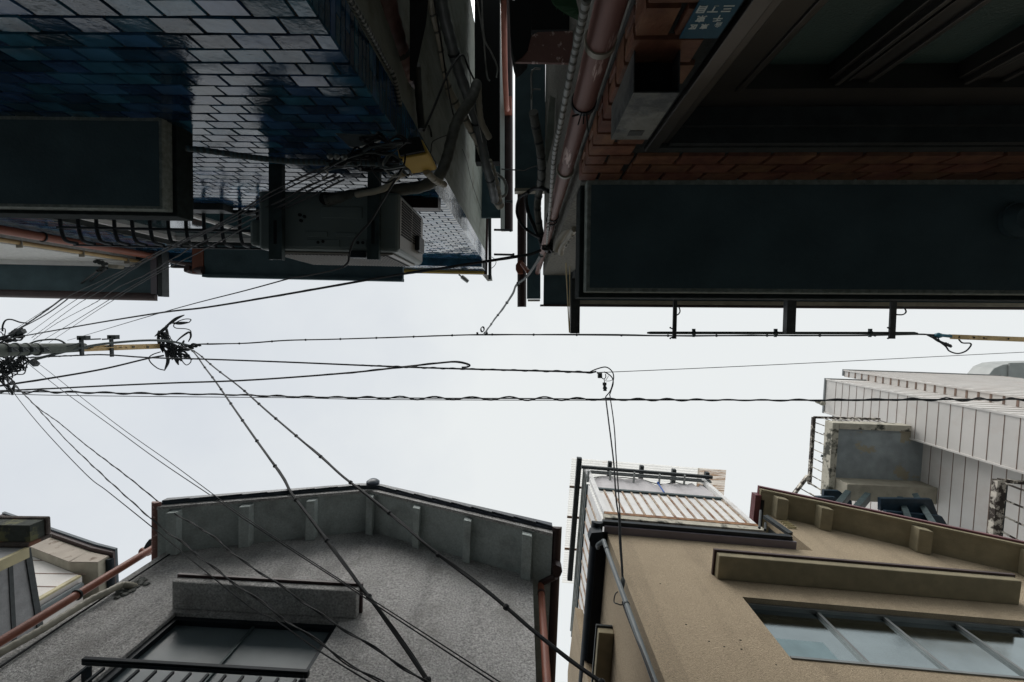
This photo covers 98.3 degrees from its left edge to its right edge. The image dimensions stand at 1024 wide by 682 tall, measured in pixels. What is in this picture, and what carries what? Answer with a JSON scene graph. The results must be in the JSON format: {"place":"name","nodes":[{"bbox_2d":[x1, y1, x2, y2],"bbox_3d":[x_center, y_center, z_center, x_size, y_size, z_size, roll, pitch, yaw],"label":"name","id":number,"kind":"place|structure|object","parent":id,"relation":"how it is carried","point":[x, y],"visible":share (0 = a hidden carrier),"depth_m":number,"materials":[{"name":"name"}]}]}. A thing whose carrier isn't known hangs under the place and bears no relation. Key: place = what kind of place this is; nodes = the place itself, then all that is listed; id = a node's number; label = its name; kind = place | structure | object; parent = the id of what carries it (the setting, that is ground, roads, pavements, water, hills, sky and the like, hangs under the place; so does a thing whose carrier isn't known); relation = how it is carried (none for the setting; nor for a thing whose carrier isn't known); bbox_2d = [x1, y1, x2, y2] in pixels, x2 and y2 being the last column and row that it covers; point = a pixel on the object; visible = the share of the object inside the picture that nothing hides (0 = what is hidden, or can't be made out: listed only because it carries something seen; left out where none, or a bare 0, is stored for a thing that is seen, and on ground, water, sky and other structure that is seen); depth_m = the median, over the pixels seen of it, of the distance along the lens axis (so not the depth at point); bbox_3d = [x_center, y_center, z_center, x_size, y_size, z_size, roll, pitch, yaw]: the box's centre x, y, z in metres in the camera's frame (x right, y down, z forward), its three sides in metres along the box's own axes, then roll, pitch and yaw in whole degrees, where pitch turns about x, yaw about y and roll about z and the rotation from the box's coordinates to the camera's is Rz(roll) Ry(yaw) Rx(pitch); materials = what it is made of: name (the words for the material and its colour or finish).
{"place":"outdoors","nodes":[
{"label":"outdoors","id":0,"kind":"place"},
{"bbox_2d":[0,512,118,623],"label":"pinkish house","id":1,"kind":"structure","parent":0,"point":[63,561],"depth_m":7.10,"materials":[{"name":"white"}]},
{"bbox_2d":[40,582,83,610],"bbox_3d":[-6.742,3.929,2.869,0.077,7.904,0.077,0,-87,2],"label":"grey downpipe","id":2,"kind":"object","parent":1,"relation":"attached to","point":[49,603],"visible":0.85,"depth_m":6.48,"materials":[{"name":"plastic"}]},
{"bbox_2d":[0,0,1023,681],"label":"sky","id":3,"kind":"structure","parent":0,"point":[514,457],"materials":[{"name":"white"}]},
{"bbox_2d":[191,333,950,344],"bbox_3d":[-0.177,-0.072,10.061,17.045,2.922,0.215,-1,-87,2],"label":"cable","id":4,"kind":"object","parent":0,"point":[621,335],"visible":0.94,"depth_m":9.89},
{"bbox_2d":[934,333,1023,341],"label":"perforated arm","id":5,"kind":"object","parent":4,"relation":"attached to","point":[982,337],"visible":1,"depth_m":8.34},
{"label":"ground","id":6,"kind":"structure","parent":0,"visible":0},
{"bbox_2d":[0,516,51,657],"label":"house","id":7,"kind":"structure","parent":6,"relation":"on","point":[19,594],"depth_m":4.94,"materials":[{"name":"metal"}]},
{"bbox_2d":[0,335,159,356],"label":"utility pole","id":8,"kind":"object","parent":6,"relation":"on","point":[23,349],"visible":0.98,"depth_m":9.27,"materials":[{"name":"concrete"}]},
{"bbox_2d":[0,355,29,394],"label":"cable tangle","id":9,"kind":"object","parent":8,"relation":"attached to","point":[9,366],"visible":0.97,"depth_m":8.80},
{"bbox_2d":[5,378,370,681],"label":"cable","id":10,"kind":"object","parent":9,"relation":"attached to","point":[337,662],"visible":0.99,"depth_m":3.76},
{"bbox_2d":[33,339,188,359],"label":"bound cable","id":11,"kind":"object","parent":8,"relation":"attached to","point":[100,344],"visible":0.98,"depth_m":10.17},
{"bbox_2d":[155,315,191,369],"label":"cable splices","id":12,"kind":"object","parent":8,"relation":"attached to","point":[165,328],"visible":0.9,"depth_m":11.73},
{"bbox_2d":[157,330,201,361],"bbox_3d":[-8.930,0.221,11.764,1.253,0.142,0.689,20,-87,1],"label":"cable tangle","id":13,"kind":"object","parent":8,"relation":"attached to","point":[172,349],"visible":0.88,"depth_m":11.73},
{"bbox_2d":[0,355,163,386],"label":"cable","id":14,"kind":"object","parent":13,"relation":"attached to","point":[82,372],"visible":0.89,"depth_m":10.50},
{"bbox_2d":[180,346,430,681],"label":"cable","id":15,"kind":"object","parent":13,"relation":"attached to","point":[403,644],"visible":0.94,"depth_m":3.98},
{"bbox_2d":[191,349,604,681],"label":"cable","id":16,"kind":"object","parent":13,"relation":"attached to","point":[505,606],"visible":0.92,"depth_m":3.76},
{"bbox_2d":[49,179,344,342],"bbox_3d":[-5.224,-0.363,5.587,9.270,7.106,0.082,-6,-88,2],"label":"cable","id":17,"kind":"object","parent":8,"relation":"attached to","point":[308,197],"visible":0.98,"depth_m":2.80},
{"bbox_2d":[0,361,470,391],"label":"cable","id":18,"kind":"object","parent":8,"relation":"attached to","point":[432,363],"visible":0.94,"depth_m":8.09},
{"bbox_2d":[27,354,595,373],"bbox_3d":[-4.511,0.370,7.953,11.617,2.440,0.150,0,-87,2],"label":"cable","id":19,"kind":"object","parent":8,"relation":"attached to","point":[534,370],"visible":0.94,"depth_m":7.55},
{"bbox_2d":[589,366,613,396],"bbox_3d":[1.377,0.567,6.509,0.301,0.095,0.463,-33,-89,3],"label":"insulator","id":20,"kind":"object","parent":19,"relation":"hanging from","point":[604,383],"visible":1,"depth_m":6.49,"materials":[{"name":"metal"}]},
{"bbox_2d":[605,397,622,576],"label":"cable","id":21,"kind":"object","parent":20,"relation":"attached to","point":[615,487],"visible":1,"depth_m":5.38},
{"bbox_2d":[609,395,623,576],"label":"cable","id":22,"kind":"object","parent":20,"relation":"attached to","point":[617,484],"visible":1,"depth_m":5.39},
{"bbox_2d":[598,352,1022,372],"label":"cable","id":23,"kind":"object","parent":20,"relation":"attached to","point":[805,363],"visible":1,"depth_m":7.00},
{"bbox_2d":[0,234,168,300],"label":"white stucco house","id":24,"kind":"structure","parent":6,"relation":"on","point":[29,272],"depth_m":5.62,"materials":[{"name":"paint"}]},
{"bbox_2d":[0,237,141,262],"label":"rusty pipe","id":25,"kind":"object","parent":24,"relation":"attached to","point":[21,244],"visible":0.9,"depth_m":4.66,"materials":[{"name":"metal"}]},
{"bbox_2d":[17,167,323,327],"bbox_3d":[-5.382,-0.524,5.383,9.376,6.708,0.065,-5,-88,2],"label":"cable","id":26,"kind":"object","parent":24,"relation":"attached to","point":[279,187],"visible":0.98,"depth_m":2.57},
{"bbox_2d":[0,0,513,281],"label":"blue tiled house","id":27,"kind":"structure","parent":6,"relation":"on","point":[302,79],"depth_m":1.71,"materials":[{"name":"tile"}]},
{"bbox_2d":[0,225,191,265],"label":"red downpipe","id":28,"kind":"object","parent":27,"relation":"attached to","point":[27,234],"visible":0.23,"depth_m":4.43,"materials":[{"name":"metal"}]},
{"bbox_2d":[0,115,192,220],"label":"entrance canopy","id":29,"kind":"object","parent":27,"relation":"attached to","point":[105,168],"visible":1,"depth_m":1.78,"materials":[{"name":"metal"}]},
{"bbox_2d":[56,208,262,249],"bbox_3d":[-2.611,-0.852,3.320,1.527,0.144,0.285,1,-87,2],"label":"window guard rail","id":30,"kind":"object","parent":27,"relation":"attached to","point":[114,228],"depth_m":3.27,"materials":[{"name":"black metal"}]},
{"bbox_2d":[81,213,255,242],"bbox_3d":[-2.991,-1.096,4.184,1.871,1.840,0.132,1,-87,2],"label":"window","id":31,"kind":"structure","parent":27,"relation":"in","point":[211,219],"depth_m":4.42,"materials":[{"name":"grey glass"}]},
{"bbox_2d":[185,145,399,166],"bbox_3d":[-0.833,-0.696,1.694,0.788,0.101,0.039,3,-87,1],"label":"corrugated conduit","id":32,"kind":"object","parent":27,"relation":"attached to","point":[254,157],"visible":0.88,"depth_m":1.69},
{"bbox_2d":[250,164,423,266],"bbox_3d":[-0.968,-0.678,2.557,0.834,0.586,0.495,0,-87,2],"label":"air conditioner","id":33,"kind":"object","parent":27,"relation":"attached to","point":[314,230],"visible":0.94,"depth_m":2.30,"materials":[{"name":"grey metal"}]},
{"bbox_2d":[32,173,336,337],"bbox_3d":[-5.202,-0.443,5.383,9.134,6.707,0.120,-6,-88,2],"label":"cable","id":34,"kind":"object","parent":33,"relation":"attached to","point":[306,187],"visible":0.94,"depth_m":2.55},
{"bbox_2d":[35,175,340,338],"bbox_3d":[-5.179,-0.392,5.385,9.134,6.707,0.076,-6,-88,2],"label":"cable","id":35,"kind":"object","parent":33,"relation":"attached to","point":[308,191],"visible":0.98,"depth_m":2.65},
{"bbox_2d":[67,263,348,340],"bbox_3d":[-5.059,-0.198,5.739,8.732,6.807,0.061,-5,-88,2],"label":"cable","id":36,"kind":"object","parent":33,"relation":"attached to","point":[234,293],"visible":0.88,"depth_m":3.14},
{"bbox_2d":[342,169,403,267],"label":"cable","id":37,"kind":"object","parent":33,"relation":"hanging from","point":[372,218],"visible":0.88,"depth_m":2.04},
{"bbox_2d":[320,142,412,176],"bbox_3d":[-0.569,-0.706,1.784,0.346,0.302,0.145,0,-87,2],"label":"cable tangle","id":38,"kind":"object","parent":37,"relation":"hanging from","point":[388,155],"visible":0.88,"depth_m":1.66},
{"bbox_2d":[354,170,405,197],"bbox_3d":[-0.646,-0.760,2.164,0.304,0.177,0.053,-12,-88,2],"label":"insulated pipe","id":39,"kind":"object","parent":33,"relation":"attached to","point":[372,191],"visible":0.74,"depth_m":2.19,"materials":[{"name":"beige plastic"}]},
{"bbox_2d":[323,79,481,205],"bbox_3d":[-0.474,-1.043,2.492,0.361,0.505,1.145,42,-87,-1],"label":"insulated pipe","id":40,"kind":"object","parent":33,"relation":"attached to","point":[466,106],"visible":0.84,"depth_m":2.43,"materials":[{"name":"plastic"}]},
{"bbox_2d":[335,133,380,148],"bbox_3d":[-0.616,-0.809,1.789,0.195,0.012,0.059,0,-87,2],"label":"mounting plate","id":41,"kind":"object","parent":27,"relation":"attached to","point":[351,140],"visible":0.59,"depth_m":1.78,"materials":[{"name":"metal"}]},
{"bbox_2d":[326,131,411,171],"bbox_3d":[-0.556,-0.742,1.719,0.350,0.136,0.161,0,-87,2],"label":"cable tangle","id":42,"kind":"object","parent":27,"relation":"attached to","point":[384,139],"visible":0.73,"depth_m":1.70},
{"bbox_2d":[347,0,402,106],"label":"corrugated conduit","id":43,"kind":"object","parent":27,"relation":"attached to","point":[362,19],"visible":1,"depth_m":1.54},
{"bbox_2d":[380,0,414,88],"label":"brown downpipe","id":44,"kind":"object","parent":27,"relation":"attached to","point":[391,13],"visible":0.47,"depth_m":1.80,"materials":[{"name":"metal"}]},
{"bbox_2d":[398,137,436,172],"bbox_3d":[-0.427,-0.830,1.986,0.130,0.222,0.070,-8,-88,2],"label":"terminal box","id":45,"kind":"object","parent":27,"relation":"attached to","point":[419,158],"visible":0.77,"depth_m":1.91,"materials":[{"name":"plastic"}]},
{"bbox_2d":[423,170,446,187],"bbox_3d":[-0.376,-0.797,2.178,0.082,0.208,0.041,0,-87,2],"label":"insulated pipe","id":46,"kind":"object","parent":45,"relation":"attached to","point":[431,176],"visible":1,"depth_m":2.15,"materials":[{"name":"beige plastic"}]},
{"bbox_2d":[410,0,427,80],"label":"black duct","id":47,"kind":"object","parent":27,"relation":"attached to","point":[418,13],"visible":1,"depth_m":1.81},
{"bbox_2d":[414,64,425,131],"bbox_3d":[-0.443,-1.150,2.095,0.048,0.182,0.243,4,-87,1],"label":"black conduit","id":48,"kind":"object","parent":27,"relation":"attached to","point":[419,101],"visible":0.93,"depth_m":2.11,"materials":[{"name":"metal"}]},
{"bbox_2d":[433,0,453,114],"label":"thin wire","id":49,"kind":"object","parent":27,"relation":"attached to","point":[443,54],"visible":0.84,"depth_m":2.42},
{"bbox_2d":[422,54,474,131],"bbox_3d":[-0.353,-1.342,2.451,0.073,0.607,0.618,19,-87,1],"label":"thin wire","id":50,"kind":"object","parent":27,"relation":"attached to","point":[442,86],"visible":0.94,"depth_m":2.33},
{"bbox_2d":[428,0,492,166],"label":"white pipe","id":51,"kind":"object","parent":27,"relation":"attached to","point":[456,103],"visible":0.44,"depth_m":2.92,"materials":[{"name":"beige plastic"}]},
{"bbox_2d":[435,0,498,203],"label":"white pipe","id":52,"kind":"object","parent":27,"relation":"attached to","point":[446,25],"visible":0.85,"depth_m":2.86,"materials":[{"name":"grey plastic"}]},
{"bbox_2d":[476,87,491,139],"bbox_3d":[-0.210,-1.587,3.089,0.076,0.328,0.260,-13,-88,2],"label":"white pipe","id":53,"kind":"object","parent":52,"relation":"attached to","point":[484,128],"visible":0.87,"depth_m":3.09,"materials":[{"name":"beige plastic"}]},
{"bbox_2d":[489,159,503,208],"bbox_3d":[-0.159,-1.411,3.995,0.102,0.353,0.387,-15,-88,2],"label":"white pipe","id":54,"kind":"object","parent":27,"relation":"attached to","point":[499,204],"visible":0.54,"depth_m":4.00,"materials":[{"name":"beige plastic"}]},
{"bbox_2d":[0,478,561,681],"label":"grey stucco house","id":55,"kind":"structure","parent":6,"relation":"on","point":[511,560],"depth_m":4.14,"materials":[{"name":"paint"}]},
{"bbox_2d":[0,577,149,656],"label":"cream hose","id":56,"kind":"object","parent":55,"relation":"attached to","point":[132,586],"visible":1,"depth_m":3.63,"materials":[{"name":"plastic"}]},
{"bbox_2d":[0,539,150,646],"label":"red downpipe","id":57,"kind":"object","parent":55,"relation":"attached to","point":[46,613],"visible":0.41,"depth_m":3.88,"materials":[{"name":"plastic"}]},
{"bbox_2d":[0,554,169,667],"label":"thin cable","id":58,"kind":"object","parent":55,"relation":"attached to","point":[40,639],"visible":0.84,"depth_m":3.52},
{"bbox_2d":[66,656,309,681],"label":"balcony rail","id":59,"kind":"object","parent":55,"relation":"attached to","point":[88,663],"visible":1,"depth_m":2.71,"materials":[{"name":"black metal"}]},
{"bbox_2d":[3,373,384,681],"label":"cable","id":60,"kind":"object","parent":55,"relation":"attached to","point":[337,656],"visible":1,"depth_m":3.66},
{"bbox_2d":[3,372,429,681],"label":"cable","id":61,"kind":"object","parent":55,"relation":"attached to","point":[397,664],"visible":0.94,"depth_m":3.55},
{"bbox_2d":[98,616,335,681],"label":"window","id":62,"kind":"structure","parent":55,"relation":"in","point":[183,639],"depth_m":3.45,"materials":[{"name":"black glass"}]},
{"bbox_2d":[27,363,493,681],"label":"cable","id":63,"kind":"object","parent":55,"relation":"attached to","point":[481,674],"visible":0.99,"depth_m":3.84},
{"bbox_2d":[27,356,500,681],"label":"cable","id":64,"kind":"object","parent":55,"relation":"attached to","point":[301,554],"visible":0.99,"depth_m":3.82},
{"bbox_2d":[172,573,362,617],"bbox_3d":[-2.092,2.177,3.785,1.618,0.100,0.258,2,-87,1],"label":"window hood","id":65,"kind":"object","parent":55,"relation":"attached to","point":[196,591],"depth_m":3.74,"materials":[{"name":"grey paint"}]},
{"bbox_2d":[537,574,557,681],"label":"red downpipe","id":66,"kind":"object","parent":55,"relation":"attached to","point":[545,663],"visible":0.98,"depth_m":3.74,"materials":[{"name":"metal"}]},
{"bbox_2d":[568,607,591,681],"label":"house","id":67,"kind":"structure","parent":6,"relation":"on","point":[575,654],"depth_m":6.39,"materials":[{"name":"beige paint"}]},
{"bbox_2d":[540,0,1023,309],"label":"orange tiled house","id":68,"kind":"structure","parent":6,"relation":"on","point":[852,89],"depth_m":1.04,"materials":[{"name":"tile"}]},
{"bbox_2d":[1,249,540,340],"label":"cable","id":69,"kind":"object","parent":68,"relation":"attached to","point":[442,268],"visible":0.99,"depth_m":4.03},
{"bbox_2d":[0,326,24,342],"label":"cable tangle","id":70,"kind":"object","parent":69,"relation":"attached to","point":[4,336],"visible":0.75,"depth_m":8.75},
{"bbox_2d":[28,172,322,333],"bbox_3d":[-5.291,-0.458,5.384,9.238,6.705,0.096,-6,-88,2],"label":"cable","id":71,"kind":"object","parent":70,"relation":"attached to","point":[200,233],"visible":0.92,"depth_m":2.73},
{"bbox_2d":[516,194,540,306],"bbox_3d":[0.158,-0.909,4.206,0.245,0.710,1.161,0,-87,2],"label":"side gutter","id":72,"kind":"object","parent":68,"relation":"attached to","point":[533,281],"visible":0.72,"depth_m":4.32,"materials":[{"name":"brown metal"}]},
{"bbox_2d":[515,64,544,187],"bbox_3d":[0.168,-3.808,4.080,0.282,0.100,4.757,0,-87,2],"label":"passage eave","id":73,"kind":"object","parent":68,"relation":"attached to","point":[525,153],"visible":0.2,"depth_m":4.11,"materials":[{"name":"metal"}]},
{"bbox_2d":[515,191,551,240],"bbox_3d":[0.131,-0.794,2.971,0.132,0.223,0.383,-26,-88,3],"label":"black hose","id":74,"kind":"object","parent":68,"relation":"attached to","point":[519,219],"visible":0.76,"depth_m":3.05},
{"bbox_2d":[529,109,545,236],"bbox_3d":[0.169,-0.938,2.668,0.082,0.844,0.538,-7,-88,2],"label":"insulated pipe","id":75,"kind":"object","parent":68,"relation":"attached to","point":[538,140],"visible":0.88,"depth_m":2.52,"materials":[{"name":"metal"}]},
{"bbox_2d":[524,186,549,250],"bbox_3d":[0.158,-0.797,2.870,0.162,0.428,0.393,0,-87,2],"label":"black hose","id":76,"kind":"object","parent":75,"relation":"attached to","point":[534,188],"visible":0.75,"depth_m":3.00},
{"bbox_2d":[509,0,572,77],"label":"exhaust hood","id":77,"kind":"object","parent":68,"relation":"attached to","point":[540,33],"visible":0.84,"depth_m":1.70,"materials":[{"name":"brown metal"}]},
{"bbox_2d":[545,96,554,163],"bbox_3d":[0.222,-1.221,2.568,0.042,0.050,0.369,4,-87,1],"label":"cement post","id":78,"kind":"object","parent":68,"relation":"attached to","point":[550,127],"visible":0.85,"depth_m":2.54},
{"bbox_2d":[553,226,575,255],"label":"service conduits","id":79,"kind":"object","parent":68,"relation":"attached to","point":[563,239],"visible":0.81,"depth_m":2.14,"materials":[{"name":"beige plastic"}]},
{"bbox_2d":[551,0,578,19],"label":"plant","id":80,"kind":"object","parent":68,"relation":"attached to","point":[569,8],"visible":0.91,"depth_m":1.17,"materials":[{"name":"green plant"}]},
{"bbox_2d":[570,270,579,333],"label":"projecting beam","id":81,"kind":"structure","parent":68,"relation":"attached to","point":[574,315],"depth_m":3.88,"materials":[{"name":"metal"}]},
{"bbox_2d":[535,0,628,274],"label":"brown downpipe","id":82,"kind":"object","parent":68,"relation":"attached to","point":[601,34],"visible":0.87,"depth_m":0.88,"materials":[{"name":"plastic"}]},
{"bbox_2d":[483,253,542,334],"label":"cable","id":83,"kind":"object","parent":82,"relation":"attached to","point":[525,277],"visible":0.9,"depth_m":4.22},
{"bbox_2d":[546,0,590,244],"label":"corrugated conduit","id":84,"kind":"object","parent":82,"relation":"attached to","point":[581,21],"visible":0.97,"depth_m":0.88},
{"bbox_2d":[611,50,680,139],"bbox_3d":[0.231,-0.429,0.788,0.073,0.180,0.067,0,-87,2],"label":"metal box","id":85,"kind":"object","parent":68,"relation":"attached to","point":[646,96],"visible":1,"depth_m":0.73,"materials":[{"name":"metal"}]},
{"bbox_2d":[669,300,680,338],"bbox_3d":[1.461,-0.305,3.935,0.096,0.045,0.585,4,-87,1],"label":"pole arm","id":86,"kind":"object","parent":68,"relation":"attached to","point":[674,326],"visible":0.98,"depth_m":3.92},
{"bbox_2d":[679,0,742,38],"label":"address plate","id":87,"kind":"object","parent":68,"relation":"attached to","point":[709,18],"visible":1,"depth_m":0.62,"materials":[{"name":"blue metal"}]},
{"bbox_2d":[782,300,796,333],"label":"projecting beam","id":88,"kind":"structure","parent":68,"relation":"attached to","point":[789,316],"depth_m":3.83,"materials":[{"name":"metal"}]},
{"bbox_2d":[575,179,1023,301],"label":"entrance canopy","id":89,"kind":"object","parent":68,"relation":"attached to","point":[877,240],"visible":0.98,"depth_m":1.34,"materials":[{"name":"metal"}]},
{"bbox_2d":[997,201,1023,238],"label":"downlight","id":90,"kind":"object","parent":89,"relation":"attached to","point":[1010,220],"visible":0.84,"depth_m":1.30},
{"bbox_2d":[697,0,1023,106],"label":"sliding door","id":91,"kind":"structure","parent":68,"relation":"in","point":[807,52],"depth_m":0.92,"materials":[{"name":"glass"}]},
{"bbox_2d":[887,301,906,338],"bbox_3d":[3.383,-0.299,3.882,0.188,0.045,0.565,0,-87,2],"label":"pole arm","id":92,"kind":"object","parent":68,"relation":"attached to","point":[893,314],"visible":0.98,"depth_m":3.87},
{"bbox_2d":[647,329,917,336],"bbox_3d":[2.396,-0.072,3.936,2.367,0.039,0.074,0,-87,2],"label":"laundry pole","id":93,"kind":"object","parent":92,"relation":"on","point":[775,333],"visible":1,"depth_m":3.92,"materials":[{"name":"black metal"}]},
{"bbox_2d":[578,485,1023,681],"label":"beige stucco house","id":94,"kind":"structure","parent":6,"relation":"on","point":[696,620],"depth_m":4.46,"materials":[{"name":"concrete"}]},
{"bbox_2d":[595,539,657,681],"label":"grey downpipe","id":95,"kind":"object","parent":94,"relation":"attached to","point":[626,603],"visible":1,"depth_m":4.12,"materials":[{"name":"plastic"}]},
{"bbox_2d":[613,591,653,681],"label":"cable loop","id":96,"kind":"object","parent":95,"relation":"attached to","point":[647,665],"visible":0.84,"depth_m":3.56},
{"bbox_2d":[562,457,765,636],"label":"laundry deck","id":97,"kind":"structure","parent":94,"relation":"on","point":[587,504],"depth_m":7.07,"materials":[{"name":"white metal"}]},
{"bbox_2d":[589,476,714,496],"bbox_3d":[2.276,2.391,7.328,2.002,0.760,0.113,4,-87,1],"label":"tarpaulin","id":98,"kind":"object","parent":97,"relation":"attached to","point":[646,485],"visible":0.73,"depth_m":7.38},
{"bbox_2d":[758,510,792,540],"bbox_3d":[3.460,2.461,5.949,0.515,0.572,0.188,29,-87,0],"label":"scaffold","id":99,"kind":"object","parent":94,"relation":"on","point":[777,525],"visible":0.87,"depth_m":5.96,"materials":[{"name":"metal"}]},
{"bbox_2d":[711,548,1021,604],"bbox_3d":[3.796,2.534,4.765,3.205,0.115,0.282,4,-87,1],"label":"window hood","id":100,"kind":"object","parent":94,"relation":"attached to","point":[882,577],"depth_m":4.72,"materials":[{"name":"beige concrete"}]},
{"bbox_2d":[747,603,1023,679],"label":"window","id":101,"kind":"structure","parent":94,"relation":"in","point":[809,634],"depth_m":4.11,"materials":[{"name":"grey glass"}]},
{"bbox_2d":[815,369,1023,540],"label":"white sided tower","id":102,"kind":"structure","parent":6,"relation":"on","point":[972,449],"depth_m":9.60,"materials":[{"name":"metal"}]},
{"bbox_2d":[1,393,921,400],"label":"cable","id":103,"kind":"object","parent":102,"relation":"attached to","point":[388,399],"visible":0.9,"depth_m":9.28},
{"bbox_2d":[0,390,1023,401],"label":"cable","id":104,"kind":"object","parent":102,"relation":"attached to","point":[577,398],"visible":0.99,"depth_m":9.05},
{"bbox_2d":[793,416,936,504],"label":"balcony","id":105,"kind":"structure","parent":102,"relation":"attached to","point":[876,459],"depth_m":10.30,"materials":[{"name":"concrete"}]},
{"bbox_2d":[815,489,946,524],"bbox_3d":[7.603,3.541,9.133,2.723,1.216,0.658,3,-87,1],"label":"steel stair","id":106,"kind":"object","parent":102,"relation":"attached to","point":[917,506],"visible":0.59,"depth_m":9.14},
{"bbox_2d":[967,361,1023,377],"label":"roof duct","id":107,"kind":"object","parent":102,"relation":"on","point":[1015,369],"visible":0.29,"depth_m":14.53,"materials":[{"name":"metal"}]},
{"bbox_2d":[987,478,1023,539],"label":"balcony rail","id":108,"kind":"object","parent":102,"relation":"attached to","point":[997,505],"visible":0.78,"depth_m":8.06,"materials":[{"name":"metal"}]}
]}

